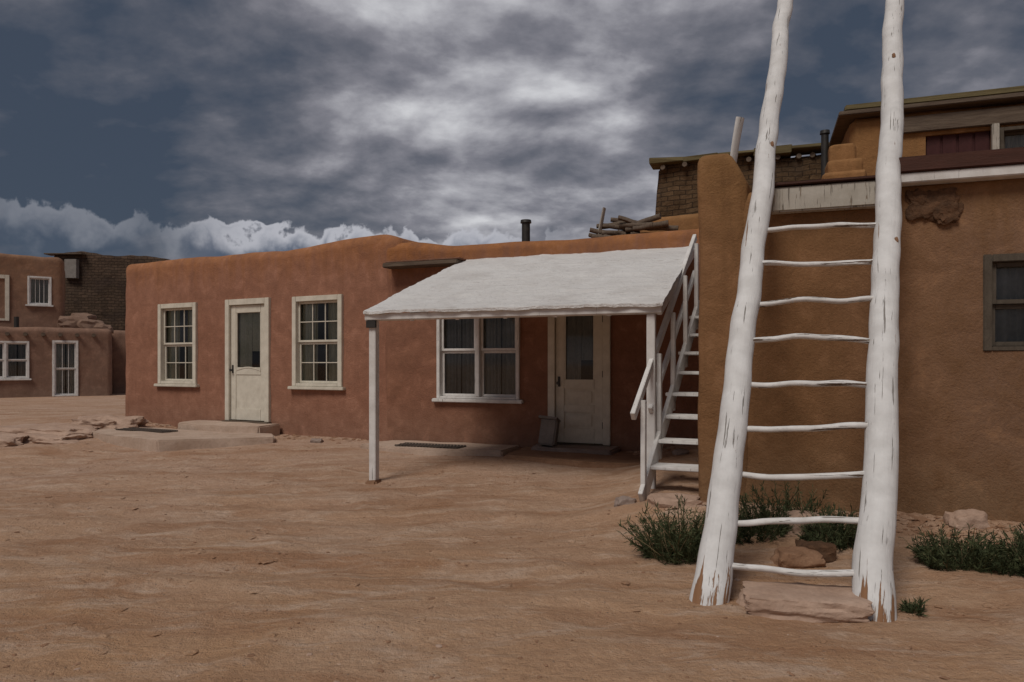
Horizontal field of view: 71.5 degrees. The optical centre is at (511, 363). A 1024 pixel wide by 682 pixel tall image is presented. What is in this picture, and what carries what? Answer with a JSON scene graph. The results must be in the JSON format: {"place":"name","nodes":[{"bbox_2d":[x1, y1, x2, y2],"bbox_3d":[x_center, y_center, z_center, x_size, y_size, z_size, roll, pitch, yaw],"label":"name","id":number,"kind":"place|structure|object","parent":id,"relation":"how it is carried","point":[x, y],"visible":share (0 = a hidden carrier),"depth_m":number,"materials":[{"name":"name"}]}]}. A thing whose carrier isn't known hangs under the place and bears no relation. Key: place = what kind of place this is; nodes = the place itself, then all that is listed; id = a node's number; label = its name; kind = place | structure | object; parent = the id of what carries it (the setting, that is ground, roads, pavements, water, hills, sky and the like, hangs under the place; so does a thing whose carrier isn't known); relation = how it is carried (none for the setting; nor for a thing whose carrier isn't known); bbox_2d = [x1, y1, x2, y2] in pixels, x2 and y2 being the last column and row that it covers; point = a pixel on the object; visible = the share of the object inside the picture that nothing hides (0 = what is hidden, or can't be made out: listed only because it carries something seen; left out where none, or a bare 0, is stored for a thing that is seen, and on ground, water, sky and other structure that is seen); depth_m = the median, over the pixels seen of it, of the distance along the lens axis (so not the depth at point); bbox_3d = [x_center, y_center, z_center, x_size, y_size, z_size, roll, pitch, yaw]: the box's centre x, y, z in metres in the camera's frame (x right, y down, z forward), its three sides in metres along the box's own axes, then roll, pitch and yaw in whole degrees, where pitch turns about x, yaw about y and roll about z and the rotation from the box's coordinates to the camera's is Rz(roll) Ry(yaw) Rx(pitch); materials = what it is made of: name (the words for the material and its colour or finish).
{"place":"outdoors","nodes":[
{"label":"outdoors","id":0,"kind":"place"},
{"bbox_2d":[362,440,640,467],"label":"stone pavement","id":1,"kind":"structure","parent":0,"point":[586,456],"depth_m":9.36,"materials":[{"name":"stone"}]},
{"bbox_2d":[538,415,560,445],"bbox_3d":[0.506,0.911,9.604,0.260,0.444,0.315,0,0,14],"label":"leaning stone block","id":2,"kind":"object","parent":1,"relation":"on","point":[549,431],"depth_m":9.49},
{"bbox_2d":[0,393,1023,681],"bbox_3d":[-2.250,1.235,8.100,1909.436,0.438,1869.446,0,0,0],"label":"ground","id":3,"kind":"structure","parent":0,"point":[368,613],"depth_m":4.50,"materials":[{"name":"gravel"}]},
{"bbox_2d":[0,432,28,446],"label":"rock outcrop","id":4,"kind":"object","parent":3,"relation":"on","point":[9,439],"visible":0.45,"depth_m":11.13,"materials":[{"name":"stone"}]},
{"bbox_2d":[0,422,101,435],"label":"rock outcrop","id":5,"kind":"object","parent":3,"relation":"on","point":[62,429],"visible":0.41,"depth_m":11.69,"materials":[{"name":"stone"}]},
{"bbox_2d":[17,433,91,444],"bbox_3d":[-7.375,1.245,11.495,1.442,0.276,0.688,0,0,20],"label":"rock outcrop","id":6,"kind":"object","parent":3,"relation":"on","point":[45,439],"visible":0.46,"depth_m":11.25,"materials":[{"name":"stone"}]},
{"bbox_2d":[0,326,112,397],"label":"walls","id":7,"kind":"structure","parent":3,"relation":"on","point":[95,359],"depth_m":22.79,"materials":[{"name":"paint"}]},
{"bbox_2d":[0,341,26,342],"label":"window lintel","id":8,"kind":"structure","parent":7,"relation":"attached to","point":[13,341],"depth_m":22.13,"materials":[{"name":"white paint"}]},
{"bbox_2d":[8,344,16,375],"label":"curtain","id":9,"kind":"object","parent":8,"relation":"hanging from","point":[12,354],"visible":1,"depth_m":22.24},
{"bbox_2d":[0,254,64,327],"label":"walls","id":10,"kind":"structure","parent":7,"relation":"on","point":[18,269],"depth_m":23.62,"materials":[{"name":"paint"}]},
{"bbox_2d":[56,344,64,393],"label":"curtain","id":11,"kind":"object","parent":7,"relation":"hanging from","point":[58,365],"visible":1,"depth_m":22.90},
{"bbox_2d":[66,344,73,393],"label":"curtain","id":12,"kind":"object","parent":7,"relation":"hanging from","point":[71,365],"visible":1,"depth_m":23.05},
{"bbox_2d":[56,316,87,327],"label":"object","id":13,"kind":"structure","parent":7,"relation":"on","point":[67,321],"depth_m":23.64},
{"bbox_2d":[71,414,149,429],"bbox_3d":[-7.195,1.131,12.586,1.469,0.439,0.824,0,0,20],"label":"rock outcrop","id":14,"kind":"object","parent":3,"relation":"on","point":[106,421],"visible":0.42,"depth_m":12.35,"materials":[{"name":"stone"}]},
{"bbox_2d":[54,251,170,329],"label":"walls","id":15,"kind":"structure","parent":3,"relation":"on","point":[97,288],"depth_m":30.29,"materials":[{"name":"brick"}]},
{"bbox_2d":[64,259,78,278],"bbox_3d":[-18.600,-4.000,30.050,0.500,0.800,0.220,0,0,0],"label":"pale patch","id":16,"kind":"object","parent":15,"relation":"attached to","point":[71,267],"visible":0.94,"depth_m":29.94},
{"bbox_2d":[112,329,124,393],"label":"side wall","id":17,"kind":"structure","parent":3,"relation":"on","point":[118,375],"depth_m":25.08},
{"bbox_2d":[91,420,279,451],"bbox_3d":[-5.257,1.227,11.443,3.659,0.473,1.999,0,0,27],"label":"stone doorstep","id":18,"kind":"object","parent":3,"relation":"on","point":[197,434],"visible":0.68,"depth_m":10.99,"materials":[{"name":"stone"}]},
{"bbox_2d":[222,420,270,423],"bbox_3d":[-4.526,1.007,12.200,1.073,0.038,0.200,0,0,27],"label":"door threshold","id":19,"kind":"object","parent":18,"relation":"on","point":[255,422],"depth_m":12.12,"materials":[{"name":"brown wood"}]},
{"bbox_2d":[236,408,260,420],"bbox_3d":[-4.516,0.876,12.220,0.581,0.200,0.043,0,0,27],"label":"door rail","id":20,"kind":"object","parent":19,"relation":"on","point":[249,414],"depth_m":12.20,"materials":[{"name":"beige paint"}]},
{"bbox_2d":[237,375,260,408],"bbox_3d":[-4.517,0.486,12.219,0.601,0.601,0.019,0,0,27],"label":"door panel","id":21,"kind":"structure","parent":20,"relation":"on","point":[248,391],"depth_m":12.20,"materials":[{"name":"beige paint"}]},
{"bbox_2d":[124,234,414,440],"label":"walls","id":22,"kind":"structure","parent":3,"relation":"on","point":[352,271],"depth_m":11.93,"materials":[{"name":"paint"}]},
{"bbox_2d":[158,304,166,383],"bbox_3d":[-6.507,-0.364,13.223,0.085,1.468,0.130,0,0,27],"label":"window casing","id":23,"kind":"object","parent":22,"relation":"attached to","point":[161,361],"depth_m":13.17,"materials":[{"name":"beige paint"}]},
{"bbox_2d":[161,302,192,308],"bbox_3d":[-6.091,-1.056,13.015,0.845,0.085,0.128,0,0,27],"label":"window lintel","id":24,"kind":"structure","parent":22,"relation":"attached to","point":[176,305],"depth_m":12.95,"materials":[{"name":"beige paint"}]},
{"bbox_2d":[167,310,179,378],"bbox_3d":[-6.291,-0.347,13.210,0.349,1.328,0.036,0,0,27],"label":"curtain","id":25,"kind":"object","parent":24,"relation":"hanging from","point":[171,367],"visible":0.77,"depth_m":13.20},
{"bbox_2d":[180,310,187,378],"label":"curtain","id":26,"kind":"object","parent":22,"relation":"attached to","point":[182,365],"depth_m":13.27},
{"bbox_2d":[192,302,197,383],"bbox_3d":[-5.676,-0.364,12.806,0.085,1.468,0.130,0,0,27],"label":"window casing","id":27,"kind":"object","parent":22,"relation":"attached to","point":[194,346],"depth_m":12.75,"materials":[{"name":"beige paint"}]},
{"bbox_2d":[225,300,231,419],"bbox_3d":[-4.931,-0.062,12.434,0.100,2.096,0.145,0,0,27],"label":"door jamb","id":28,"kind":"object","parent":22,"relation":"attached to","point":[227,361],"depth_m":12.37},
{"bbox_2d":[231,306,236,419],"bbox_3d":[-4.829,-0.014,12.377,0.120,1.980,0.045,0,0,27],"label":"door stile","id":29,"kind":"object","parent":28,"relation":"attached to","point":[234,374],"depth_m":12.36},
{"bbox_2d":[236,304,260,312],"bbox_3d":[-4.516,-0.939,12.220,0.581,0.130,0.043,0,0,27],"label":"rail door","id":30,"kind":"structure","parent":28,"relation":"attached to","point":[247,308],"depth_m":12.20,"materials":[{"name":"beige paint"}]},
{"bbox_2d":[239,313,251,366],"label":"curtain","id":31,"kind":"object","parent":30,"relation":"hanging from","point":[245,339],"visible":0.85,"depth_m":12.36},
{"bbox_2d":[252,312,259,350],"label":"curtain","id":32,"kind":"object","parent":30,"relation":"hanging from","point":[255,331],"visible":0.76,"depth_m":12.23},
{"bbox_2d":[264,297,270,421],"bbox_3d":[-4.097,-0.062,12.015,0.100,2.096,0.145,0,0,27],"label":"door jamb","id":33,"kind":"object","parent":22,"relation":"attached to","point":[267,333],"depth_m":11.95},
{"bbox_2d":[261,304,263,420],"bbox_3d":[-4.203,-0.014,12.062,0.120,1.980,0.045,0,0,27],"label":"door stile","id":34,"kind":"object","parent":33,"relation":"attached to","point":[262,362],"depth_m":12.05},
{"bbox_2d":[292,297,300,385],"bbox_3d":[-3.560,-0.364,11.742,0.085,1.468,0.130,0,0,27],"label":"window casing","id":35,"kind":"object","parent":22,"relation":"attached to","point":[295,361],"depth_m":11.69,"materials":[{"name":"beige paint"}]},
{"bbox_2d":[296,294,337,301],"bbox_3d":[-3.132,-1.056,11.528,0.872,0.085,0.128,0,0,27],"label":"window lintel","id":36,"kind":"structure","parent":22,"relation":"attached to","point":[316,298],"depth_m":11.47,"materials":[{"name":"beige paint"}]},
{"bbox_2d":[301,304,317,380],"bbox_3d":[-3.340,-0.347,11.726,0.359,1.328,0.036,0,0,27],"label":"curtain","id":37,"kind":"object","parent":36,"relation":"hanging from","point":[306,334],"visible":0.89,"depth_m":11.73,"materials":[{"name":"fabric"}]},
{"bbox_2d":[328,303,336,380],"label":"curtain","id":38,"kind":"object","parent":36,"relation":"hanging from","point":[332,335],"visible":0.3,"depth_m":11.52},
{"bbox_2d":[318,303,327,380],"bbox_3d":[-3.038,-0.364,11.715,1.042,1.468,0.001,0,0,27],"label":"curtain","id":39,"kind":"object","parent":22,"relation":"attached to","point":[321,348],"depth_m":11.76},
{"bbox_2d":[337,294,342,386],"bbox_3d":[-2.705,-0.364,11.312,0.085,1.468,0.130,0,0,27],"label":"window casing","id":40,"kind":"object","parent":22,"relation":"attached to","point":[339,334],"depth_m":11.25,"materials":[{"name":"beige paint"}]},
{"bbox_2d":[363,246,693,489],"bbox_3d":[0.355,-0.049,8.576,3.334,2.998,2.679,0,0,21],"label":"porch awning","id":41,"kind":"object","parent":3,"relation":"on","point":[631,282],"visible":0.97,"depth_m":7.96,"materials":[{"name":"white paint"}]},
{"bbox_2d":[385,230,698,451],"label":"walls","id":42,"kind":"structure","parent":3,"relation":"on","point":[414,411],"depth_m":10.07,"materials":[{"name":"paint"}]},
{"bbox_2d":[382,259,462,268],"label":"roof edge beam","id":43,"kind":"structure","parent":42,"relation":"attached to","point":[422,264],"depth_m":10.39,"materials":[{"name":"brown wood"}]},
{"bbox_2d":[437,319,441,397],"bbox_3d":[-1.071,-0.195,10.559,0.050,1.411,0.130,0,0,21],"label":"window casing","id":44,"kind":"object","parent":42,"relation":"attached to","point":[439,372],"depth_m":10.50,"materials":[{"name":"white paint"}]},
{"bbox_2d":[432,398,523,403],"bbox_3d":[-0.499,0.539,10.300,1.424,0.053,0.140,0,0,21],"label":"window sill","id":45,"kind":"structure","parent":42,"relation":"attached to","point":[507,401],"depth_m":10.22,"materials":[{"name":"white paint"}]},
{"bbox_2d":[440,396,515,399],"bbox_3d":[-0.486,0.496,10.334,1.204,0.030,0.128,0,0,21],"label":"window casing","id":46,"kind":"object","parent":45,"relation":"on","point":[481,397],"depth_m":10.29,"materials":[{"name":"white paint"}]},
{"bbox_2d":[475,318,481,396],"bbox_3d":[-0.486,-0.184,10.334,0.070,1.327,0.124,0,0,21],"label":"window mullion","id":47,"kind":"structure","parent":46,"relation":"on","point":[478,372],"depth_m":10.28,"materials":[{"name":"white paint"}]},
{"bbox_2d":[516,317,519,399],"bbox_3d":[0.098,-0.195,10.107,0.050,1.411,0.130,0,0,21],"label":"window casing","id":48,"kind":"object","parent":42,"relation":"attached to","point":[517,358],"depth_m":10.05,"materials":[{"name":"white paint"}]},
{"bbox_2d":[548,317,555,416],"bbox_3d":[0.568,0.096,9.927,0.100,2.012,0.145,0,0,21],"label":"door jamb","id":49,"kind":"object","parent":42,"relation":"attached to","point":[551,366],"depth_m":9.86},
{"bbox_2d":[556,316,564,441],"bbox_3d":[0.674,0.144,9.881,0.120,1.896,0.045,0,0,21],"label":"door stile","id":50,"kind":"object","parent":49,"relation":"attached to","point":[560,400],"depth_m":9.86,"materials":[{"name":"wood"}]},
{"bbox_2d":[564,405,594,412],"bbox_3d":[0.931,0.621,9.781,0.430,0.100,0.043,0,0,21],"label":"door rail lock","id":51,"kind":"object","parent":49,"relation":"attached to","point":[581,408],"depth_m":9.76,"materials":[{"name":"beige paint"}]},
{"bbox_2d":[565,389,594,405],"bbox_3d":[0.933,0.460,9.787,0.450,0.241,0.015,0,0,21],"label":"door panel","id":52,"kind":"structure","parent":51,"relation":"on","point":[583,390],"depth_m":9.77,"materials":[{"name":"beige paint"}]},
{"bbox_2d":[567,391,591,402],"bbox_3d":[0.928,0.460,9.775,0.350,0.151,0.016,0,0,21],"label":"door raised panel","id":53,"kind":"object","parent":52,"relation":"attached to","point":[579,397],"visible":1,"depth_m":9.77,"materials":[{"name":"beige paint"}]},
{"bbox_3d":[0.931,-0.739,9.781,0.430,0.130,0.043,0,0,21],"label":"door rail","id":54,"kind":"object","parent":49,"relation":"attached to","visible":0},
{"bbox_2d":[566,316,580,378],"bbox_3d":[0.846,-0.227,9.876,0.244,0.994,0.036,0,0,21],"label":"curtain","id":55,"kind":"object","parent":54,"relation":"hanging from","point":[573,347],"visible":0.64,"depth_m":9.87,"materials":[{"name":"fabric"}]},
{"bbox_2d":[581,316,592,359],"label":"curtain","id":56,"kind":"object","parent":54,"relation":"hanging from","point":[586,337],"visible":0.65,"depth_m":9.81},
{"bbox_2d":[557,442,611,446],"bbox_3d":[0.922,1.123,9.760,0.922,0.038,0.200,0,0,21],"label":"door threshold","id":57,"kind":"object","parent":42,"relation":"on","point":[586,444],"depth_m":9.70,"materials":[{"name":"brown wood"}]},
{"bbox_2d":[564,428,594,443],"bbox_3d":[0.931,0.992,9.781,0.430,0.200,0.043,0,0,21],"label":"door rail","id":58,"kind":"object","parent":57,"relation":"on","point":[576,435],"depth_m":9.76,"materials":[{"name":"beige paint"}]},
{"bbox_2d":[565,412,594,428],"bbox_3d":[0.933,0.781,9.787,0.450,0.241,0.015,0,0,21],"label":"door panel","id":59,"kind":"structure","parent":58,"relation":"on","point":[583,413],"depth_m":9.77,"materials":[{"name":"beige paint"}]},
{"bbox_2d":[567,415,591,425],"bbox_3d":[0.928,0.781,9.775,0.350,0.151,0.016,0,0,21],"label":"door raised panel","id":60,"kind":"object","parent":59,"relation":"attached to","point":[579,420],"visible":1,"depth_m":9.77,"materials":[{"name":"beige paint"}]},
{"bbox_2d":[603,315,610,444],"bbox_3d":[1.297,0.096,9.645,0.100,2.012,0.145,0,0,21],"label":"door jamb","id":61,"kind":"object","parent":42,"relation":"attached to","point":[606,380],"depth_m":9.58,"materials":[{"name":"wood"}]},
{"bbox_2d":[595,315,602,443],"bbox_3d":[1.187,0.144,9.682,0.120,1.896,0.045,0,0,21],"label":"door stile","id":62,"kind":"object","parent":61,"relation":"attached to","point":[598,379],"depth_m":9.66,"materials":[{"name":"wood"}]},
{"bbox_2d":[588,207,678,237],"bbox_3d":[1.778,-1.967,10.444,1.337,0.693,0.332,0,0,13],"label":"firewood pile","id":63,"kind":"object","parent":42,"relation":"on","point":[622,225],"visible":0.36,"depth_m":10.40,"materials":[{"name":"brown wood"}]},
{"bbox_2d":[640,214,699,232],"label":"walls","id":64,"kind":"structure","parent":42,"relation":"on","point":[684,222],"depth_m":10.79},
{"bbox_2d":[820,129,829,174],"bbox_3d":[4.840,-2.425,11.000,0.176,2.350,0.176,0,0,0],"label":"stovepipe chimney","id":65,"kind":"object","parent":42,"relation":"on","point":[825,133],"visible":0.38,"depth_m":10.96,"materials":[{"name":"black metal"}]},
{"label":"window casing","id":66,"kind":"object","parent":42,"relation":"attached to","visible":0},
{"bbox_2d":[444,319,460,393],"bbox_3d":[-0.892,-0.184,10.581,0.305,1.327,0.036,0,0,21],"label":"curtain","id":67,"kind":"object","parent":66,"relation":"hanging from","point":[452,333],"visible":0.66,"depth_m":10.57,"materials":[{"name":"fabric"}]},
{"bbox_2d":[462,319,474,393],"bbox_3d":[-0.599,-0.184,10.473,0.294,1.327,0.036,0,0,21],"label":"curtain","id":68,"kind":"object","parent":66,"relation":"hanging from","point":[468,373],"visible":0.42,"depth_m":10.49,"materials":[{"name":"fabric"}]},
{"bbox_2d":[484,318,500,393],"bbox_3d":[-0.298,-0.184,10.351,0.305,1.327,0.036,0,0,21],"label":"curtain","id":69,"kind":"object","parent":66,"relation":"hanging from","point":[492,361],"visible":0.63,"depth_m":10.35,"materials":[{"name":"fabric"}]},
{"bbox_2d":[502,318,515,394],"bbox_3d":[-0.005,-0.184,10.243,0.294,1.327,0.036,0,0,21],"label":"curtain","id":70,"kind":"object","parent":66,"relation":"hanging from","point":[508,363],"visible":0.46,"depth_m":10.26,"materials":[{"name":"fabric"}]},
{"bbox_2d":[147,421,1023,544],"bbox_3d":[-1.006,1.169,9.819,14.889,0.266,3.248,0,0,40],"label":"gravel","id":71,"kind":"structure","parent":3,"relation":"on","point":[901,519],"depth_m":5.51,"materials":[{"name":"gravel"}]},
{"bbox_2d":[630,234,698,500],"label":"wooden staircase","id":72,"kind":"structure","parent":3,"relation":"on","point":[650,467],"depth_m":7.17,"materials":[{"name":"white paint"}]},
{"bbox_2d":[647,493,703,507],"bbox_3d":[1.427,1.247,6.202,0.516,0.220,0.346,0,0,11],"label":"rock","id":73,"kind":"object","parent":3,"relation":"on","point":[665,500],"visible":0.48,"depth_m":6.10,"materials":[{"name":"stone"}]},
{"bbox_2d":[616,495,739,565],"bbox_3d":[1.160,1.168,4.991,0.856,0.576,0.703,0,0,-11],"label":"sagebrush","id":74,"kind":"object","parent":3,"relation":"on","point":[683,544],"visible":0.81,"depth_m":4.92,"materials":[{"name":"green plant"}]},
{"bbox_2d":[698,153,751,501],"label":"corner buttress","id":75,"kind":"structure","parent":3,"relation":"on","point":[725,193],"depth_m":6.12,"materials":[{"name":"paint"}]},
{"bbox_2d":[656,153,820,215],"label":"walls","id":76,"kind":"structure","parent":3,"relation":"on","point":[677,187],"depth_m":12.79,"materials":[{"name":"brick"}]},
{"bbox_2d":[649,157,682,169],"bbox_3d":[2.852,-3.665,13.010,0.626,0.110,0.461,2,1,19],"label":"roof board","id":77,"kind":"object","parent":76,"relation":"on","point":[655,163],"visible":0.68,"depth_m":12.84,"materials":[{"name":"brown wood"}]},
{"bbox_2d":[791,143,820,155],"bbox_3d":[5.109,-3.682,12.232,0.623,0.080,0.458,1,0,19],"label":"roof board","id":78,"kind":"object","parent":76,"relation":"on","point":[807,149],"visible":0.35,"depth_m":12.13,"materials":[{"name":"brown wood"}]},
{"bbox_2d":[736,496,794,545],"bbox_3d":[1.837,1.172,5.322,0.805,0.393,0.595,0,0,0],"label":"sagebrush","id":79,"kind":"object","parent":3,"relation":"on","point":[766,531],"visible":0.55,"depth_m":5.30,"materials":[{"name":"green plant"}]},
{"bbox_2d":[739,480,833,526],"bbox_3d":[2.127,1.083,5.531,0.828,0.495,0.515,0,0,0],"label":"sagebrush","id":80,"kind":"object","parent":3,"relation":"on","point":[786,503],"visible":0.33,"depth_m":5.55,"materials":[{"name":"green plant"}]},
{"bbox_2d":[689,0,903,621],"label":"wooden ladder","id":81,"kind":"object","parent":3,"relation":"on","point":[870,573],"visible":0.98,"depth_m":4.76,"materials":[{"name":"white paint"}]},
{"bbox_2d":[770,546,825,568],"bbox_3d":[1.937,1.349,4.858,0.346,0.196,0.258,0,0,0],"label":"rock","id":82,"kind":"object","parent":3,"relation":"on","point":[789,557],"visible":0.69,"depth_m":4.75,"materials":[{"name":"stone"}]},
{"bbox_2d":[778,510,819,534],"bbox_3d":[2.204,1.253,5.451,0.309,0.273,0.270,0,0,0],"label":"rock","id":83,"kind":"object","parent":3,"relation":"on","point":[795,513],"visible":0.23,"depth_m":5.35,"materials":[{"name":"stone"}]},
{"bbox_2d":[736,581,874,622],"bbox_3d":[1.660,1.375,4.060,0.736,0.164,0.384,0,0,11],"label":"flat rock","id":84,"kind":"object","parent":3,"relation":"on","point":[805,602],"visible":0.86,"depth_m":3.93,"materials":[{"name":"stone"}]},
{"bbox_2d":[795,539,836,562],"bbox_3d":[2.127,1.330,4.951,0.266,0.200,0.273,0,0,0],"label":"rock","id":85,"kind":"object","parent":3,"relation":"on","point":[827,551],"visible":0.47,"depth_m":4.86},
{"bbox_2d":[795,502,858,551],"bbox_3d":[2.392,1.179,5.150,0.670,0.372,0.531,0,0,18],"label":"sagebrush","id":86,"kind":"object","parent":3,"relation":"on","point":[842,538],"visible":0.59,"depth_m":5.09,"materials":[{"name":"green plant"}]},
{"bbox_2d":[698,178,1023,522],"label":"walls","id":87,"kind":"structure","parent":3,"relation":"on","point":[961,414],"depth_m":5.66,"materials":[{"name":"paint"}]},
{"bbox_2d":[730,117,743,161],"bbox_3d":[2.058,-1.810,6.639,0.106,0.938,0.046,0,11,-30],"label":"roof pole","id":88,"kind":"object","parent":87,"relation":"on","point":[738,125],"visible":0.45,"depth_m":6.57,"materials":[{"name":"white paint"}]},
{"bbox_2d":[771,181,875,214],"bbox_3d":[2.544,-1.352,5.811,0.818,0.213,0.085,0,0,19],"label":"roof plank","id":89,"kind":"object","parent":87,"relation":"on","point":[829,197],"visible":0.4,"depth_m":5.78,"materials":[{"name":"wood"}]},
{"bbox_2d":[774,175,875,187],"bbox_3d":[2.587,-1.484,5.854,0.940,0.023,0.220,0,0,19],"label":"roof plank cap","id":90,"kind":"object","parent":89,"relation":"on","point":[826,181],"visible":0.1,"depth_m":5.78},
{"bbox_2d":[820,145,866,178],"bbox_3d":[4.251,-1.912,9.146,0.551,1.732,0.515,0,0,19],"label":"adobe chimney","id":91,"kind":"object","parent":87,"relation":"on","point":[843,161],"visible":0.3,"depth_m":8.98,"materials":[{"name":"paint"}]},
{"bbox_2d":[905,188,959,222],"bbox_3d":[3.315,-1.243,5.612,0.379,0.281,0.080,0,0,19],"label":"broken mortar","id":92,"kind":"object","parent":87,"relation":"attached to","point":[917,210],"visible":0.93,"depth_m":5.59,"materials":[{"name":"concrete"}]},
{"bbox_2d":[933,201,963,224],"bbox_3d":[3.414,-1.184,5.567,0.219,0.198,0.096,0,0,19],"label":"broken mortar","id":93,"kind":"object","parent":87,"relation":"attached to","point":[948,213],"visible":1,"depth_m":5.54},
{"bbox_2d":[899,147,1023,173],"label":"eave board","id":94,"kind":"object","parent":87,"relation":"attached to","point":[968,160],"visible":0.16,"depth_m":5.42,"materials":[{"name":"wood"}]},
{"bbox_2d":[901,164,1023,186],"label":"eave trim","id":95,"kind":"structure","parent":87,"relation":"attached to","point":[966,175],"depth_m":5.46,"materials":[{"name":"wood"}]},
{"bbox_2d":[982,254,991,350],"bbox_3d":[3.680,-0.468,5.523,0.060,0.744,0.110,0,0,19],"label":"window casing","id":96,"kind":"object","parent":87,"relation":"attached to","point":[987,298],"depth_m":5.47,"materials":[{"name":"wood"}]},
{"bbox_2d":[992,253,1023,262],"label":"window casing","id":97,"kind":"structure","parent":87,"relation":"attached to","point":[1011,257],"depth_m":5.43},
{"bbox_2d":[992,267,1023,341],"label":"curtain","id":98,"kind":"object","parent":97,"relation":"hanging from","point":[1009,325],"visible":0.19,"depth_m":5.54,"materials":[{"name":"fabric"}]},
{"bbox_2d":[897,594,930,616],"bbox_3d":[2.257,1.373,3.999,0.204,0.159,0.197,0,0,0],"label":"sagebrush","id":99,"kind":"object","parent":3,"relation":"on","point":[912,607],"visible":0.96,"depth_m":4.00,"materials":[{"name":"green plant"}]},
{"bbox_2d":[842,102,1023,175],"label":"walls","id":100,"kind":"structure","parent":3,"relation":"on","point":[862,134],"depth_m":9.88,"materials":[{"name":"paint"}]},
{"bbox_2d":[829,92,1023,149],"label":"roof slab","id":101,"kind":"structure","parent":100,"relation":"on","point":[844,119],"depth_m":9.61,"materials":[{"name":"brown wood"}]},
{"bbox_2d":[844,85,1023,110],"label":"roof edge","id":102,"kind":"object","parent":101,"relation":"on","point":[987,92],"visible":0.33,"depth_m":9.50,"materials":[{"name":"brown wood"}]},
{"bbox_2d":[903,105,1023,134],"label":"lintel beam","id":103,"kind":"structure","parent":100,"relation":"attached to","point":[962,119],"depth_m":9.49,"materials":[{"name":"brown wood"}]},
{"bbox_2d":[975,131,988,150],"bbox_3d":[6.282,-2.725,9.508,0.160,0.750,0.020,0,0,19],"label":"red board","id":104,"kind":"object","parent":100,"relation":"on","point":[982,140],"visible":0.4,"depth_m":9.50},
{"bbox_2d":[900,522,1013,574],"bbox_3d":[2.975,1.222,4.737,0.693,0.384,0.554,0,0,15],"label":"sagebrush","id":105,"kind":"object","parent":3,"relation":"on","point":[948,556],"visible":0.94,"depth_m":4.65,"materials":[{"name":"green plant"}]},
{"bbox_2d":[943,509,989,530],"bbox_3d":[3.421,1.210,5.358,0.311,0.214,0.213,0,0,0],"label":"rock","id":106,"kind":"object","parent":3,"relation":"on","point":[961,519],"visible":0.7,"depth_m":5.28,"materials":[{"name":"stone"}]},
{"bbox_2d":[963,521,1023,576],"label":"sagebrush","id":107,"kind":"object","parent":3,"relation":"on","point":[1015,557],"visible":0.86,"depth_m":4.56,"materials":[{"name":"green plant"}]},
{"bbox_2d":[0,0,1023,260],"label":"sky","id":108,"kind":"structure","parent":0,"point":[171,130],"materials":[{"name":"grey"}]},
{"bbox_2d":[564,379,594,388],"bbox_3d":[0.931,0.285,9.781,0.430,0.130,0.043,0,0,21],"label":"rail door","id":109,"kind":"structure","parent":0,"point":[577,384],"depth_m":9.77,"materials":[{"name":"beige paint"}]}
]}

